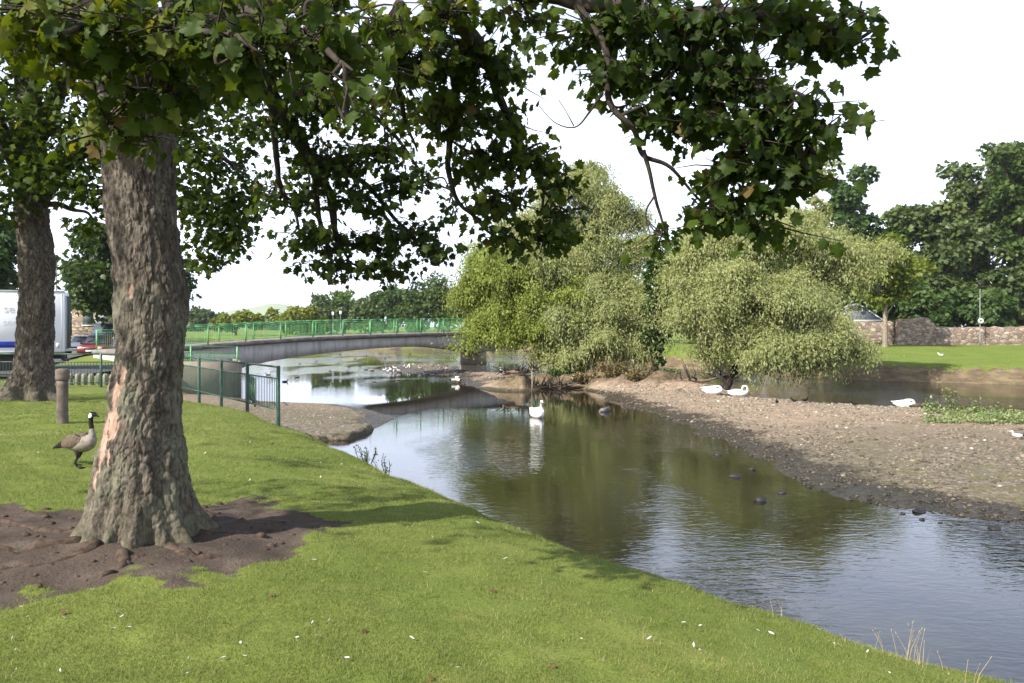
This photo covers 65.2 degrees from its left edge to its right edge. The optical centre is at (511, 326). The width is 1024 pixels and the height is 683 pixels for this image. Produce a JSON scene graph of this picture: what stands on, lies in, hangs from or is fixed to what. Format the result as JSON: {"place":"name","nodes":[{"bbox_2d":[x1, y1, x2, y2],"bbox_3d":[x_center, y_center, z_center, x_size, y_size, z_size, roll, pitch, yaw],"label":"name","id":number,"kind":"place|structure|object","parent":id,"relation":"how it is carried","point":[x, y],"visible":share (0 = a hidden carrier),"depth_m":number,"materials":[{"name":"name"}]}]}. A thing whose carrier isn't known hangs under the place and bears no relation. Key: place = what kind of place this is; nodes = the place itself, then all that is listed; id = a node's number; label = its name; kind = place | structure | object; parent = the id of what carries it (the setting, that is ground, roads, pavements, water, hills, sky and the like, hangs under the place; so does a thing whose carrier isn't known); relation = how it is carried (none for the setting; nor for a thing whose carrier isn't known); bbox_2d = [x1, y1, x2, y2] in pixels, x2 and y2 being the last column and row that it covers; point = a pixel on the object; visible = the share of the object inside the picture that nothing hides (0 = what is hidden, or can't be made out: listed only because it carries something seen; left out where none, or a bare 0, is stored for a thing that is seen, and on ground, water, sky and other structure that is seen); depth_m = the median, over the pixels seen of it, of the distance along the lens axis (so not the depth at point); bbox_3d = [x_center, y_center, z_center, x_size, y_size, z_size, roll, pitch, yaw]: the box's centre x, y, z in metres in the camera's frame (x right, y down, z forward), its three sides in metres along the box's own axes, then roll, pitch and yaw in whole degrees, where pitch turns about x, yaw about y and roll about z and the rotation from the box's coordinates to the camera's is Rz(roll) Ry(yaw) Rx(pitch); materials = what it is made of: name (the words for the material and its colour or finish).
{"place":"outdoors","nodes":[
{"label":"outdoors","id":0,"kind":"place"},
{"bbox_2d":[0,364,113,374],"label":"road","id":1,"kind":"structure","parent":0,"point":[82,369],"depth_m":36.83,"materials":[{"name":"asphalt"}]},
{"bbox_2d":[0,290,70,370],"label":"box lorry","id":2,"kind":"object","parent":1,"relation":"on","point":[9,308],"visible":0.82,"depth_m":35.19,"materials":[{"name":"white paint"}]},
{"bbox_2d":[65,296,70,348],"bbox_3d":[-20.584,-0.203,37.105,0.090,2.435,2.240,0,0,-25],"label":"rear door","id":3,"kind":"structure","parent":2,"relation":"in","point":[67,299],"depth_m":36.25,"materials":[{"name":"metal"}]},
{"bbox_2d":[53,342,196,361],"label":"side road","id":4,"kind":"structure","parent":0,"point":[68,356],"depth_m":45.26,"materials":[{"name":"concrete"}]},
{"bbox_2d":[67,335,88,352],"bbox_3d":[-30.883,1.277,57.989,1.942,1.395,3.923,0,0,-10],"label":"parked car","id":5,"kind":"object","parent":4,"relation":"on","point":[76,340],"visible":0.14,"depth_m":56.99,"materials":[{"name":"white paint"}]},
{"bbox_2d":[77,335,114,352],"bbox_3d":[-28.255,1.291,54.989,1.996,1.446,4.023,0,0,-8],"label":"parked car","id":6,"kind":"object","parent":4,"relation":"on","point":[88,345],"visible":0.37,"depth_m":53.94,"materials":[{"name":"red paint"}]},
{"bbox_2d":[90,323,114,334],"bbox_3d":[-32.078,0.825,63.988,2.212,2.295,4.825,0,0,-7],"label":"parked van","id":7,"kind":"object","parent":4,"relation":"on","point":[97,326],"visible":0.09,"depth_m":62.54,"materials":[{"name":"blue paint"}]},
{"bbox_2d":[224,303,304,326],"bbox_3d":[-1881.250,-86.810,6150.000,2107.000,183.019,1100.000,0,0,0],"label":"hill","id":8,"kind":"structure","parent":0,"point":[262,309],"depth_m":5940.06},
{"bbox_2d":[0,327,1016,682],"bbox_3d":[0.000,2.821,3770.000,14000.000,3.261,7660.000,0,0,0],"label":"grass bank","id":9,"kind":"structure","parent":0,"point":[246,551],"depth_m":5.48,"materials":[{"name":"plant"}]},
{"bbox_2d":[0,217,18,289],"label":"broadleaf tree","id":10,"kind":"object","parent":9,"relation":"on","point":[8,257],"visible":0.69,"depth_m":51.83,"materials":[{"name":"green plant"}]},
{"bbox_2d":[55,254,58,290],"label":"street lamp","id":11,"kind":"object","parent":9,"relation":"on","point":[56,256],"visible":0.3,"depth_m":69.95,"materials":[{"name":"metal"}]},
{"bbox_2d":[55,368,69,423],"bbox_3d":[-7.304,1.167,13.000,0.217,0.988,0.217,0,0,0],"label":"bollard","id":12,"kind":"object","parent":9,"relation":"on","point":[62,376],"visible":0.96,"depth_m":12.93,"materials":[{"name":"concrete"}]},
{"bbox_2d":[53,412,98,468],"bbox_3d":[-5.107,1.308,9.381,0.742,0.656,0.265,0,0,24],"label":"goose","id":13,"kind":"object","parent":9,"relation":"on","point":[78,444],"visible":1,"depth_m":9.25},
{"bbox_2d":[75,374,80,384],"bbox_3d":[-16.080,2.039,29.627,0.190,0.635,0.181,0,0,0],"label":"edging stump","id":14,"kind":"object","parent":9,"relation":"on","point":[79,377],"visible":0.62,"depth_m":29.56,"materials":[{"name":"wood"}]},
{"bbox_2d":[81,373,86,384],"bbox_3d":[-15.820,2.035,29.590,0.190,0.635,0.181,0,0,0],"label":"edging stump","id":15,"kind":"object","parent":9,"relation":"on","point":[84,377],"visible":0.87,"depth_m":29.52,"materials":[{"name":"concrete"}]},
{"bbox_2d":[88,373,93,384],"bbox_3d":[-15.560,2.035,29.587,0.190,0.635,0.181,0,0,0],"label":"edging stump","id":16,"kind":"object","parent":9,"relation":"on","point":[91,379],"visible":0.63,"depth_m":29.52,"materials":[{"name":"concrete"}]},
{"bbox_2d":[71,300,112,337],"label":"stone house","id":17,"kind":"structure","parent":9,"relation":"on","point":[81,325],"depth_m":75.00,"materials":[{"name":"stone"}]},
{"bbox_2d":[83,312,92,324],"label":"window","id":18,"kind":"structure","parent":17,"relation":"in","point":[86,321],"depth_m":74.93,"materials":[{"name":"grey glass"}]},
{"bbox_2d":[103,373,107,384],"bbox_3d":[-15.040,2.036,29.607,0.190,0.635,0.181,0,0,0],"label":"edging stump","id":19,"kind":"object","parent":9,"relation":"on","point":[106,379],"visible":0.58,"depth_m":29.54,"materials":[{"name":"wood"}]},
{"bbox_2d":[55,219,201,326],"bbox_3d":[-29.788,-3.265,61.697,11.075,11.353,10.499,0,0,0],"label":"broadleaf tree","id":20,"kind":"object","parent":9,"relation":"on","point":[86,279],"visible":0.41,"depth_m":59.50,"materials":[{"name":"green plant"}]},
{"bbox_2d":[0,0,279,401],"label":"sycamore tree","id":21,"kind":"object","parent":9,"relation":"on","point":[33,180],"visible":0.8,"depth_m":16.75,"materials":[{"name":"green plant"}]},
{"bbox_2d":[0,353,279,426],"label":"metal railing","id":22,"kind":"object","parent":9,"relation":"on","point":[219,384],"visible":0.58,"depth_m":22.55,"materials":[{"name":"metal"}]},
{"bbox_2d":[0,501,295,590],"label":"earth clods","id":23,"kind":"object","parent":9,"relation":"on","point":[259,534],"visible":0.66,"depth_m":6.47,"materials":[{"name":"soil"}]},
{"bbox_2d":[187,306,219,331],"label":"broadleaf tree","id":24,"kind":"object","parent":9,"relation":"on","point":[198,316],"visible":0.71,"depth_m":296.41,"materials":[{"name":"green plant"}]},
{"bbox_2d":[252,314,284,329],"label":"broadleaf tree","id":25,"kind":"object","parent":9,"relation":"on","point":[267,317],"visible":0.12,"depth_m":414.98,"materials":[{"name":"green plant"}]},
{"bbox_2d":[183,394,394,440],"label":"gravel slipway","id":26,"kind":"structure","parent":9,"relation":"on","point":[332,433],"depth_m":30.25,"materials":[{"name":"gravel"}]},
{"bbox_2d":[251,376,255,406],"bbox_3d":[-11.900,2.835,36.500,0.077,1.430,7.544,0,0,-20],"label":"ramp railing","id":27,"kind":"object","parent":26,"relation":"on","point":[254,390],"visible":0.25,"depth_m":32.97,"materials":[{"name":"metal"}]},
{"bbox_2d":[206,396,390,439],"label":"gravel stones","id":28,"kind":"object","parent":26,"relation":"on","point":[314,415],"visible":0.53,"depth_m":31.44,"materials":[{"name":"gravel"}]},
{"bbox_2d":[91,318,528,395],"bbox_3d":[-3.005,1.854,63.004,7.710,5.092,55.268,0,0,38],"label":"footbridge","id":29,"kind":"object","parent":9,"relation":"on","point":[258,350],"visible":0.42,"depth_m":51.46,"materials":[{"name":"concrete"}]},
{"bbox_2d":[184,345,237,361],"bbox_3d":[-16.575,1.480,41.275,4.666,1.260,0.081,0,0,-28],"label":"wall railing","id":30,"kind":"object","parent":29,"relation":"attached to","point":[191,352],"depth_m":41.63,"materials":[{"name":"metal"}]},
{"bbox_2d":[353,444,377,463],"bbox_3d":[-2.521,2.201,13.892,0.409,0.348,0.429,0,0,0],"label":"bank shrub","id":31,"kind":"object","parent":9,"relation":"on","point":[365,458],"visible":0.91,"depth_m":13.85,"materials":[{"name":"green plant"}]},
{"bbox_2d":[369,453,391,474],"bbox_3d":[-2.101,2.220,12.856,0.196,0.388,0.441,0,0,-39],"label":"bank shrub","id":32,"kind":"object","parent":9,"relation":"on","point":[386,470],"visible":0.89,"depth_m":12.76,"materials":[{"name":"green plant"}]},
{"bbox_2d":[0,0,901,577],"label":"sycamore tree","id":33,"kind":"object","parent":9,"relation":"on","point":[150,74],"visible":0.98,"depth_m":5.20,"materials":[{"name":"green plant"}]},
{"bbox_2d":[891,620,924,663],"bbox_3d":[2.522,2.013,5.094,0.180,0.286,0.102,0,0,0],"label":"dry grass tuft","id":34,"kind":"object","parent":9,"relation":"on","point":[918,656],"visible":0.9,"depth_m":5.11,"materials":[{"name":"plant"}]},
{"bbox_2d":[922,640,942,670],"bbox_3d":[2.616,2.061,4.995,0.156,0.192,0.075,0,0,-36],"label":"dry grass tuft","id":35,"kind":"object","parent":9,"relation":"on","point":[928,656],"visible":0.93,"depth_m":5.00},
{"bbox_2d":[965,656,991,682],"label":"dry grass tuft","id":36,"kind":"object","parent":9,"relation":"on","point":[976,672],"visible":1,"depth_m":4.75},
{"bbox_2d":[0,0,1023,326],"label":"sky","id":37,"kind":"structure","parent":0,"point":[956,86],"materials":[{"name":"white"}]},
{"bbox_2d":[202,329,1023,384],"bbox_3d":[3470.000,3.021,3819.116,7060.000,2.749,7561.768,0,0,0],"label":"bank","id":38,"kind":"structure","parent":0,"point":[992,364],"depth_m":57.32,"materials":[{"name":"plant"}]},
{"bbox_2d":[209,308,267,334],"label":"broadleaf tree","id":39,"kind":"object","parent":38,"relation":"on","point":[240,317],"visible":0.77,"depth_m":168.53,"materials":[{"name":"green plant"}]},
{"bbox_2d":[265,305,329,334],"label":"broadleaf tree","id":40,"kind":"object","parent":38,"relation":"on","point":[295,313],"visible":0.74,"depth_m":172.52,"materials":[{"name":"green plant"}]},
{"bbox_2d":[314,306,344,333],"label":"broadleaf tree","id":41,"kind":"object","parent":38,"relation":"on","point":[325,311],"visible":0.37,"depth_m":183.56,"materials":[{"name":"green plant"}]},
{"bbox_2d":[307,292,355,333],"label":"broadleaf tree","id":42,"kind":"object","parent":38,"relation":"on","point":[317,300],"visible":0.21,"depth_m":187.99,"materials":[{"name":"green plant"}]},
{"bbox_2d":[329,289,356,333],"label":"broadleaf tree","id":43,"kind":"object","parent":38,"relation":"on","point":[346,295],"visible":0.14,"depth_m":198.66,"materials":[{"name":"green plant"}]},
{"bbox_2d":[343,296,381,333],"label":"broadleaf tree","id":44,"kind":"object","parent":38,"relation":"on","point":[355,313],"visible":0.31,"depth_m":183.50,"materials":[{"name":"green plant"}]},
{"bbox_2d":[359,289,403,331],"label":"broadleaf tree","id":45,"kind":"object","parent":38,"relation":"on","point":[369,307],"visible":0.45,"depth_m":178.13,"materials":[{"name":"green plant"}]},
{"bbox_2d":[375,283,408,332],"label":"broadleaf tree","id":46,"kind":"object","parent":38,"relation":"on","point":[391,300],"visible":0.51,"depth_m":173.48,"materials":[{"name":"green plant"}]},
{"bbox_2d":[394,280,439,332],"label":"broadleaf tree","id":47,"kind":"object","parent":38,"relation":"on","point":[409,308],"visible":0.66,"depth_m":167.18,"materials":[{"name":"green plant"}]},
{"bbox_2d":[417,268,455,331],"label":"broadleaf tree","id":48,"kind":"object","parent":38,"relation":"on","point":[435,284],"visible":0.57,"depth_m":163.69,"materials":[{"name":"green plant"}]},
{"bbox_2d":[445,300,469,328],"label":"broadleaf tree","id":49,"kind":"object","parent":38,"relation":"on","point":[455,314],"visible":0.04,"depth_m":157.93,"materials":[{"name":"green plant"}]},
{"bbox_2d":[547,266,642,291],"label":"broadleaf tree","id":50,"kind":"object","parent":38,"relation":"on","point":[632,271],"visible":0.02,"depth_m":107.95,"materials":[{"name":"green plant"}]},
{"bbox_2d":[643,226,697,339],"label":"broadleaf tree","id":51,"kind":"object","parent":38,"relation":"on","point":[669,250],"depth_m":98.78,"materials":[{"name":"green plant"}]},
{"bbox_2d":[699,320,894,344],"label":"stone wall","id":52,"kind":"structure","parent":38,"relation":"on","point":[876,328],"depth_m":90.36,"materials":[{"name":"stone"}]},
{"bbox_2d":[759,210,882,319],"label":"broadleaf tree","id":53,"kind":"object","parent":38,"relation":"on","point":[843,220],"visible":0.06,"depth_m":103.31,"materials":[{"name":"green plant"}]},
{"bbox_2d":[801,140,846,227],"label":"broadleaf tree","id":54,"kind":"object","parent":38,"relation":"on","point":[815,200],"visible":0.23,"depth_m":95.43,"materials":[{"name":"green plant"}]},
{"bbox_2d":[821,162,884,245],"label":"broadleaf tree","id":55,"kind":"object","parent":38,"relation":"on","point":[846,197],"visible":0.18,"depth_m":111.98,"materials":[{"name":"green plant"}]},
{"bbox_2d":[832,304,882,321],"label":"lodge","id":56,"kind":"structure","parent":38,"relation":"on","point":[867,315],"depth_m":96.37,"materials":[{"name":"grey stone"}]},
{"bbox_2d":[847,217,914,327],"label":"broadleaf tree","id":57,"kind":"object","parent":38,"relation":"on","point":[892,316],"visible":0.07,"depth_m":109.51,"materials":[{"name":"green plant"}]},
{"bbox_2d":[840,231,942,346],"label":"broadleaf tree","id":58,"kind":"object","parent":38,"relation":"on","point":[900,285],"visible":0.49,"depth_m":80.81,"materials":[{"name":"green plant"}]},
{"bbox_2d":[895,317,935,344],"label":"stone wall","id":59,"kind":"structure","parent":38,"relation":"on","point":[918,331],"depth_m":89.78,"materials":[{"name":"stone"}]},
{"bbox_2d":[898,278,960,326],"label":"broadleaf tree","id":60,"kind":"object","parent":38,"relation":"on","point":[932,306],"visible":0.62,"depth_m":94.75,"materials":[{"name":"green plant"}]},
{"bbox_2d":[880,197,1004,326],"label":"broadleaf tree","id":61,"kind":"object","parent":38,"relation":"on","point":[955,250],"visible":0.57,"depth_m":101.56,"materials":[{"name":"green plant"}]},
{"bbox_2d":[901,139,1022,261],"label":"broadleaf tree","id":62,"kind":"object","parent":38,"relation":"on","point":[967,188],"visible":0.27,"depth_m":119.11,"materials":[{"name":"green plant"}]},
{"bbox_2d":[939,286,1020,326],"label":"broadleaf tree","id":63,"kind":"object","parent":38,"relation":"on","point":[990,308],"visible":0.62,"depth_m":93.94,"materials":[{"name":"green plant"}]},
{"bbox_2d":[936,326,1023,344],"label":"stone wall","id":64,"kind":"structure","parent":38,"relation":"on","point":[994,335],"depth_m":90.36,"materials":[{"name":"stone"}]},
{"bbox_2d":[978,282,983,344],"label":"street lamp","id":65,"kind":"object","parent":38,"relation":"on","point":[979,287],"visible":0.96,"depth_m":89.13,"materials":[{"name":"metal"}]},
{"bbox_2d":[975,142,1023,265],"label":"broadleaf tree","id":66,"kind":"object","parent":38,"relation":"on","point":[1004,202],"visible":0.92,"depth_m":99.33,"materials":[{"name":"green plant"}]},
{"bbox_2d":[976,245,1023,326],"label":"broadleaf tree","id":67,"kind":"object","parent":38,"relation":"on","point":[1009,280],"visible":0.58,"depth_m":97.44,"materials":[{"name":"green plant"}]},
{"bbox_2d":[227,349,1023,682],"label":"river water","id":68,"kind":"structure","parent":0,"point":[617,483],"depth_m":16.32,"materials":[{"name":"liquid"}]},
{"bbox_2d":[530,400,543,417],"bbox_3d":[0.993,3.273,32.018,0.524,0.782,1.361,0,0,-20],"label":"swan","id":69,"kind":"object","parent":68,"relation":"on","point":[536,412],"visible":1,"depth_m":31.69,"materials":[{"name":"white"}]},
{"bbox_2d":[599,407,609,411],"bbox_3d":[3.922,3.542,34.008,0.664,0.270,0.268,0,0,-35],"label":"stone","id":70,"kind":"object","parent":68,"relation":"on","point":[604,409],"visible":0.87,"depth_m":33.91,"materials":[{"name":"stone"}]},
{"bbox_2d":[728,474,740,477],"bbox_3d":[5.344,3.587,19.213,0.298,0.138,0.218,0,0,0],"label":"river stone","id":71,"kind":"object","parent":68,"relation":"in","point":[735,475],"visible":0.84,"depth_m":19.13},
{"bbox_2d":[754,497,766,501],"bbox_3d":[5.136,3.587,16.552,0.279,0.149,0.201,0,0,0],"label":"river stone","id":72,"kind":"object","parent":68,"relation":"in","point":[760,499],"visible":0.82,"depth_m":16.49,"materials":[{"name":"stone"}]},
{"bbox_2d":[987,526,1000,529],"bbox_3d":[8.597,3.604,14.259,0.224,0.121,0.179,0,0,0],"label":"river stone","id":73,"kind":"object","parent":68,"relation":"in","point":[994,527],"visible":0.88,"depth_m":14.21,"materials":[{"name":"stone"}]},
{"bbox_2d":[450,368,1023,521],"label":"gravel bar","id":74,"kind":"object","parent":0,"point":[522,382],"visible":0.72,"depth_m":23.28,"materials":[{"name":"gravel"}]},
{"bbox_2d":[430,239,601,375],"bbox_3d":[0.648,-1.483,51.922,11.737,9.338,9.320,0,0,0],"label":"willow tree","id":75,"kind":"object","parent":74,"relation":"on","point":[492,294],"visible":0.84,"depth_m":50.12,"materials":[{"name":"green plant"}]},
{"bbox_2d":[491,356,551,375],"bbox_3d":[0.545,2.162,46.014,3.568,1.284,1.730,0,0,0],"label":"driftwood","id":76,"kind":"object","parent":74,"relation":"on","point":[507,371],"visible":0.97,"depth_m":45.95,"materials":[{"name":"brown wood"}]},
{"bbox_2d":[531,368,532,391],"bbox_3d":[1.118,2.997,44.617,0.121,1.409,0.124,0,0,0],"label":"upright stake","id":77,"kind":"object","parent":74,"relation":"on","point":[532,380],"visible":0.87,"depth_m":44.57,"materials":[{"name":"brown wood"}]},
{"bbox_2d":[533,373,573,388],"bbox_3d":[2.041,3.143,46.694,2.865,1.158,1.888,0,0,-32],"label":"driftwood","id":78,"kind":"object","parent":74,"relation":"on","point":[551,385],"visible":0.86,"depth_m":46.47,"materials":[{"name":"brown wood"}]},
{"bbox_2d":[449,370,659,394],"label":"gravel stones","id":79,"kind":"object","parent":74,"relation":"on","point":[486,377],"visible":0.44,"depth_m":52.56,"materials":[{"name":"gravel"}]},
{"bbox_2d":[547,365,572,377],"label":"undergrowth bush","id":80,"kind":"object","parent":74,"relation":"on","point":[560,373],"visible":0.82,"depth_m":48.00,"materials":[{"name":"green plant"}]},
{"bbox_2d":[450,155,679,382],"bbox_3d":[4.005,-3.935,52.293,11.242,15.275,14.693,0,0,-43],"label":"willow tree","id":81,"kind":"object","parent":74,"relation":"on","point":[610,331],"visible":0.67,"depth_m":49.99,"materials":[{"name":"green plant"}]},
{"bbox_2d":[559,376,600,388],"bbox_3d":[3.998,3.219,46.772,2.465,0.860,1.206,0,0,8],"label":"driftwood","id":82,"kind":"object","parent":74,"relation":"on","point":[573,385],"visible":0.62,"depth_m":46.71,"materials":[{"name":"brown wood"}]},
{"bbox_2d":[570,368,597,384],"bbox_3d":[4.251,2.937,47.039,1.784,0.957,1.387,0,0,19],"label":"undergrowth bush","id":83,"kind":"object","parent":74,"relation":"on","point":[585,377],"visible":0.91,"depth_m":46.83,"materials":[{"name":"brown plant"}]},
{"bbox_2d":[596,359,628,376],"bbox_3d":[5.757,2.392,45.916,1.830,1.153,1.978,0,0,0],"label":"undergrowth bush","id":84,"kind":"object","parent":74,"relation":"on","point":[610,369],"visible":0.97,"depth_m":45.61,"materials":[{"name":"brown plant"}]},
{"bbox_2d":[619,364,652,380],"bbox_3d":[7.048,2.559,44.991,2.064,1.000,2.283,0,0,0],"label":"undergrowth bush","id":85,"kind":"object","parent":74,"relation":"on","point":[637,374],"visible":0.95,"depth_m":44.50,"materials":[{"name":"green plant"}]},
{"bbox_2d":[636,258,672,371],"bbox_3d":[8.662,-0.346,48.594,2.290,7.957,2.070,0,0,0],"label":"broadleaf tree","id":86,"kind":"object","parent":74,"relation":"on","point":[648,289],"visible":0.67,"depth_m":48.26,"materials":[{"name":"green plant"}]},
{"bbox_2d":[652,366,679,373],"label":"undergrowth bush","id":87,"kind":"object","parent":74,"relation":"on","point":[671,371],"visible":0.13,"depth_m":46.10,"materials":[{"name":"green plant"}]},
{"bbox_2d":[674,358,730,381],"bbox_3d":[10.227,2.389,43.287,3.250,1.413,1.508,0,0,-18],"label":"driftwood","id":88,"kind":"object","parent":74,"relation":"on","point":[693,379],"visible":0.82,"depth_m":42.97,"materials":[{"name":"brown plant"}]},
{"bbox_2d":[700,385,722,393],"bbox_3d":[10.219,3.228,41.011,1.123,0.488,0.482,0,0,8],"label":"swan","id":89,"kind":"object","parent":74,"relation":"on","point":[711,389],"visible":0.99,"depth_m":40.85,"materials":[{"name":"white"}]},
{"bbox_2d":[727,385,747,395],"bbox_3d":[11.439,3.252,40.594,1.148,0.600,0.471,0,0,-6],"label":"swan","id":90,"kind":"object","parent":74,"relation":"on","point":[739,392],"visible":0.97,"depth_m":40.43,"materials":[{"name":"white"}]},
{"bbox_2d":[636,200,912,393],"bbox_3d":[15.382,-1.620,46.208,16.813,11.812,11.307,0,0,0],"label":"willow tree","id":91,"kind":"object","parent":74,"relation":"on","point":[739,300],"visible":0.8,"depth_m":44.19,"materials":[{"name":"green plant"}]},
{"bbox_2d":[593,383,1023,523],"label":"gravel stones","id":92,"kind":"object","parent":74,"relation":"on","point":[857,417],"visible":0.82,"depth_m":24.41,"materials":[{"name":"gravel"}]},
{"bbox_2d":[891,399,915,406],"bbox_3d":[16.838,3.285,34.435,0.951,0.410,0.408,0,0,30],"label":"swan","id":93,"kind":"object","parent":74,"relation":"on","point":[904,402],"visible":0.97,"depth_m":34.28,"materials":[{"name":"white"}]},
{"bbox_2d":[908,403,923,407],"bbox_3d":[17.331,3.369,34.203,0.850,0.232,0.282,0,0,-10],"label":"brown bird","id":94,"kind":"object","parent":74,"relation":"on","point":[917,405],"visible":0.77,"depth_m":34.08},
{"bbox_2d":[912,508,925,512],"bbox_3d":[7.908,3.598,15.558,0.270,0.131,0.195,0,0,-27],"label":"river stone","id":95,"kind":"object","parent":74,"relation":"on","point":[918,510],"visible":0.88,"depth_m":15.51,"materials":[{"name":"stone"}]},
{"bbox_2d":[922,396,940,412],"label":"weed plant","id":96,"kind":"object","parent":74,"relation":"on","point":[932,404],"visible":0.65,"depth_m":31.50,"materials":[{"name":"green plant"}]},
{"bbox_2d":[941,385,959,412],"bbox_3d":[17.179,2.836,31.168,0.678,1.150,0.719,0,0,0],"label":"weed plant","id":97,"kind":"object","parent":74,"relation":"on","point":[953,401],"visible":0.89,"depth_m":31.21,"materials":[{"name":"green plant"}]},
{"bbox_2d":[918,404,1023,423],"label":"weeds","id":98,"kind":"object","parent":74,"relation":"on","point":[993,416],"visible":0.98,"depth_m":28.22,"materials":[{"name":"green plant"}]},
{"bbox_2d":[969,397,986,412],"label":"weed plant","id":99,"kind":"object","parent":74,"relation":"on","point":[977,408],"visible":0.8,"depth_m":30.62,"materials":[{"name":"green plant"}]},
{"bbox_2d":[989,400,1011,413],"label":"weed plant","id":100,"kind":"object","parent":74,"relation":"on","point":[1003,409],"visible":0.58,"depth_m":30.20,"materials":[{"name":"green plant"}]},
{"bbox_2d":[1009,431,1023,436],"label":"gull","id":101,"kind":"object","parent":74,"relation":"on","point":[1017,434],"visible":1,"depth_m":23.48,"materials":[{"name":"white"}]},
{"bbox_3d":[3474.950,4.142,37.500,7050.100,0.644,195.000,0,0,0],"label":"riverbed","id":102,"kind":"structure","parent":0,"visible":0},
{"bbox_2d":[382,364,469,374],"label":"gravel islet","id":103,"kind":"object","parent":102,"relation":"on","point":[412,370],"visible":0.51,"depth_m":65.64,"materials":[{"name":"gravel"}]},
{"bbox_2d":[383,363,471,374],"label":"gravel stones","id":104,"kind":"object","parent":103,"relation":"on","point":[444,366],"visible":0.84,"depth_m":66.70,"materials":[{"name":"gravel"}]}
]}

